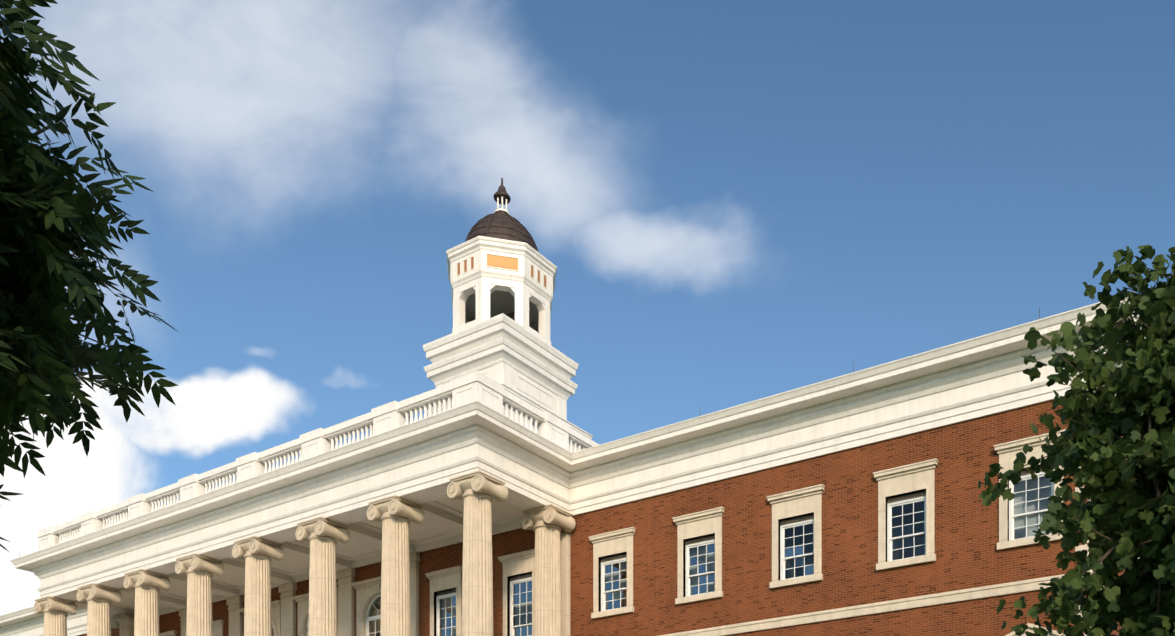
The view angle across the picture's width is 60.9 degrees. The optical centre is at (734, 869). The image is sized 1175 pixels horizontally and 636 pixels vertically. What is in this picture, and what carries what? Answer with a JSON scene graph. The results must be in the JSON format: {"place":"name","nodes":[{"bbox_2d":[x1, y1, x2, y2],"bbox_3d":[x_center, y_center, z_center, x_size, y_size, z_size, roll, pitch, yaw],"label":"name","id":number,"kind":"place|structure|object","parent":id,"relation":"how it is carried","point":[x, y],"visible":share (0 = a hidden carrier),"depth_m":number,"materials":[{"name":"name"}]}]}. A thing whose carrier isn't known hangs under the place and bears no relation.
{"place":"outdoors","nodes":[
{"label":"outdoors","id":0,"kind":"place"},
{"bbox_2d":[111,496,525,609],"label":"portico ceiling","id":1,"kind":"structure","parent":0,"point":[424,529],"depth_m":45.15,"materials":[{"name":"paint"}]},
{"bbox_2d":[0,0,1174,615],"label":"sky","id":2,"kind":"structure","parent":0,"point":[733,203],"materials":[{"name":"blue"}]},
{"bbox_2d":[1104,436,1124,634],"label":"brick wall","id":3,"kind":"structure","parent":0,"point":[1114,632],"depth_m":32.08,"materials":[{"name":"red brick"}]},
{"bbox_3d":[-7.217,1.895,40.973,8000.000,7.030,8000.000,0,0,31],"label":"lawn","id":4,"kind":"structure","parent":0,"visible":0},
{"bbox_2d":[0,0,177,551],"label":"ash tree","id":5,"kind":"object","parent":4,"relation":"on","point":[44,350],"visible":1,"depth_m":14.80,"materials":[{"name":"green plant"}]},
{"bbox_2d":[79,394,1090,635],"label":"brick wall","id":6,"kind":"structure","parent":4,"relation":"on","point":[969,555],"depth_m":34.56,"materials":[{"name":"red brick"}]},
{"bbox_2d":[0,297,1145,635],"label":"entablature","id":7,"kind":"structure","parent":6,"relation":"on","point":[432,455],"depth_m":37.61,"materials":[{"name":"white paint"}]},
{"bbox_2d":[37,371,598,549],"bbox_3d":[-14.083,-17.495,60.383,33.070,1.690,36.720,0,0,31],"label":"roof balustrade","id":8,"kind":"object","parent":7,"relation":"on","point":[479,387],"visible":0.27,"depth_m":40.97,"materials":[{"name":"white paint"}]},
{"bbox_2d":[272,469,1053,635],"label":"window frames","id":9,"kind":"structure","parent":6,"relation":"attached to","point":[890,550],"depth_m":35.71,"materials":[{"name":"white paint"}]},
{"bbox_2d":[272,477,1050,635],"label":"window panes","id":10,"kind":"structure","parent":9,"relation":"attached to","point":[789,552],"depth_m":39.73,"materials":[{"name":"glass"}]},
{"bbox_2d":[441,477,1050,635],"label":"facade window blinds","id":11,"kind":"object","parent":9,"relation":"attached to","point":[1031,484],"depth_m":31.50,"materials":[{"name":"white fabric"}]},
{"bbox_2d":[376,465,1053,635],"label":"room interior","id":12,"kind":"object","parent":6,"relation":"attached to","point":[897,533],"visible":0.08,"depth_m":34.76,"materials":[{"name":"grey"}]},
{"bbox_2d":[160,391,1102,635],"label":"stone facade trim","id":13,"kind":"structure","parent":4,"relation":"on","point":[908,478],"depth_m":36.95,"materials":[{"name":"stone"}]},
{"bbox_2d":[978,245,1174,635],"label":"maple tree","id":14,"kind":"object","parent":4,"relation":"on","point":[1124,519],"visible":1,"depth_m":16.29,"materials":[{"name":"green plant"}]},
{"bbox_3d":[-23.103,-2.620,45.481,34.050,2.000,8.740,0,0,31],"label":"portico floor and steps","id":15,"kind":"object","parent":4,"relation":"on","visible":0},
{"bbox_2d":[34,596,76,635],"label":"portico column","id":16,"kind":"structure","parent":15,"relation":"on","point":[55,611],"depth_m":53.06,"materials":[{"name":"stone"}]},
{"bbox_2d":[76,583,121,635],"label":"portico column","id":17,"kind":"structure","parent":15,"relation":"on","point":[98,598],"depth_m":50.70,"materials":[{"name":"stone"}]},
{"bbox_2d":[111,612,134,635],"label":"pilaster","id":18,"kind":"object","parent":15,"relation":"on","point":[123,622],"depth_m":56.27,"materials":[{"name":"stone"}]},
{"bbox_2d":[123,569,170,635],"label":"portico column","id":19,"kind":"structure","parent":15,"relation":"on","point":[146,585],"depth_m":48.34,"materials":[{"name":"stone"}]},
{"bbox_2d":[175,553,223,635],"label":"portico column","id":20,"kind":"structure","parent":15,"relation":"on","point":[198,569],"depth_m":45.97,"materials":[{"name":"stone"}]},
{"bbox_2d":[232,536,283,635],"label":"portico column","id":21,"kind":"structure","parent":15,"relation":"on","point":[256,553],"depth_m":43.61,"materials":[{"name":"stone"}]},
{"bbox_2d":[295,516,349,635],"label":"portico column","id":22,"kind":"structure","parent":15,"relation":"on","point":[320,534],"depth_m":41.24,"materials":[{"name":"stone"}]},
{"bbox_2d":[367,495,424,635],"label":"portico column","id":23,"kind":"structure","parent":15,"relation":"on","point":[393,514],"depth_m":38.88,"materials":[{"name":"stone"}]},
{"bbox_2d":[447,470,507,635],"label":"portico column","id":24,"kind":"structure","parent":15,"relation":"on","point":[475,491],"depth_m":36.51,"materials":[{"name":"stone"}]},
{"bbox_3d":[-14.083,-20.985,60.383,74.250,8.770,34.900,0,0,31],"label":"building","id":25,"kind":"object","parent":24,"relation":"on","visible":0},
{"bbox_2d":[111,496,522,615],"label":"portico ceiling beams","id":26,"kind":"structure","parent":25,"relation":"attached to","point":[443,518],"depth_m":45.74,"materials":[{"name":"white paint"}]},
{"bbox_2d":[423,196,592,450],"bbox_3d":[-13.819,-31.830,60.820,6.560,18.420,8.080,0,0,31],"label":"cupola","id":27,"kind":"object","parent":25,"relation":"on","point":[519,356],"visible":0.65,"depth_m":57.89,"materials":[{"name":"white paint"}]},
{"bbox_2d":[465,178,537,251],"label":"dome roof","id":28,"kind":"structure","parent":27,"relation":"on","point":[499,224],"depth_m":58.44,"materials":[{"name":"brown metal"}]},
{"bbox_2d":[458,257,545,286],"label":"cupola louvres","id":29,"kind":"object","parent":27,"relation":"attached to","point":[465,264],"visible":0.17,"depth_m":57.94,"materials":[{"name":"orange wood"}]},
{"bbox_2d":[487,254,517,269],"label":"cupola gold panels","id":30,"kind":"object","parent":27,"relation":"attached to","point":[502,262],"visible":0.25,"depth_m":57.27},
{"bbox_2d":[506,307,529,317],"bbox_3d":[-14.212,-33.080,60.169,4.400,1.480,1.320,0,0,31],"label":"cupola bell","id":31,"kind":"object","parent":27,"relation":"attached to","point":[511,315],"depth_m":59.69,"materials":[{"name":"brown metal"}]},
{"bbox_2d":[519,504,575,635],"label":"portico column","id":32,"kind":"structure","parent":15,"relation":"on","point":[546,523],"depth_m":39.82,"materials":[{"name":"stone"}]}
]}

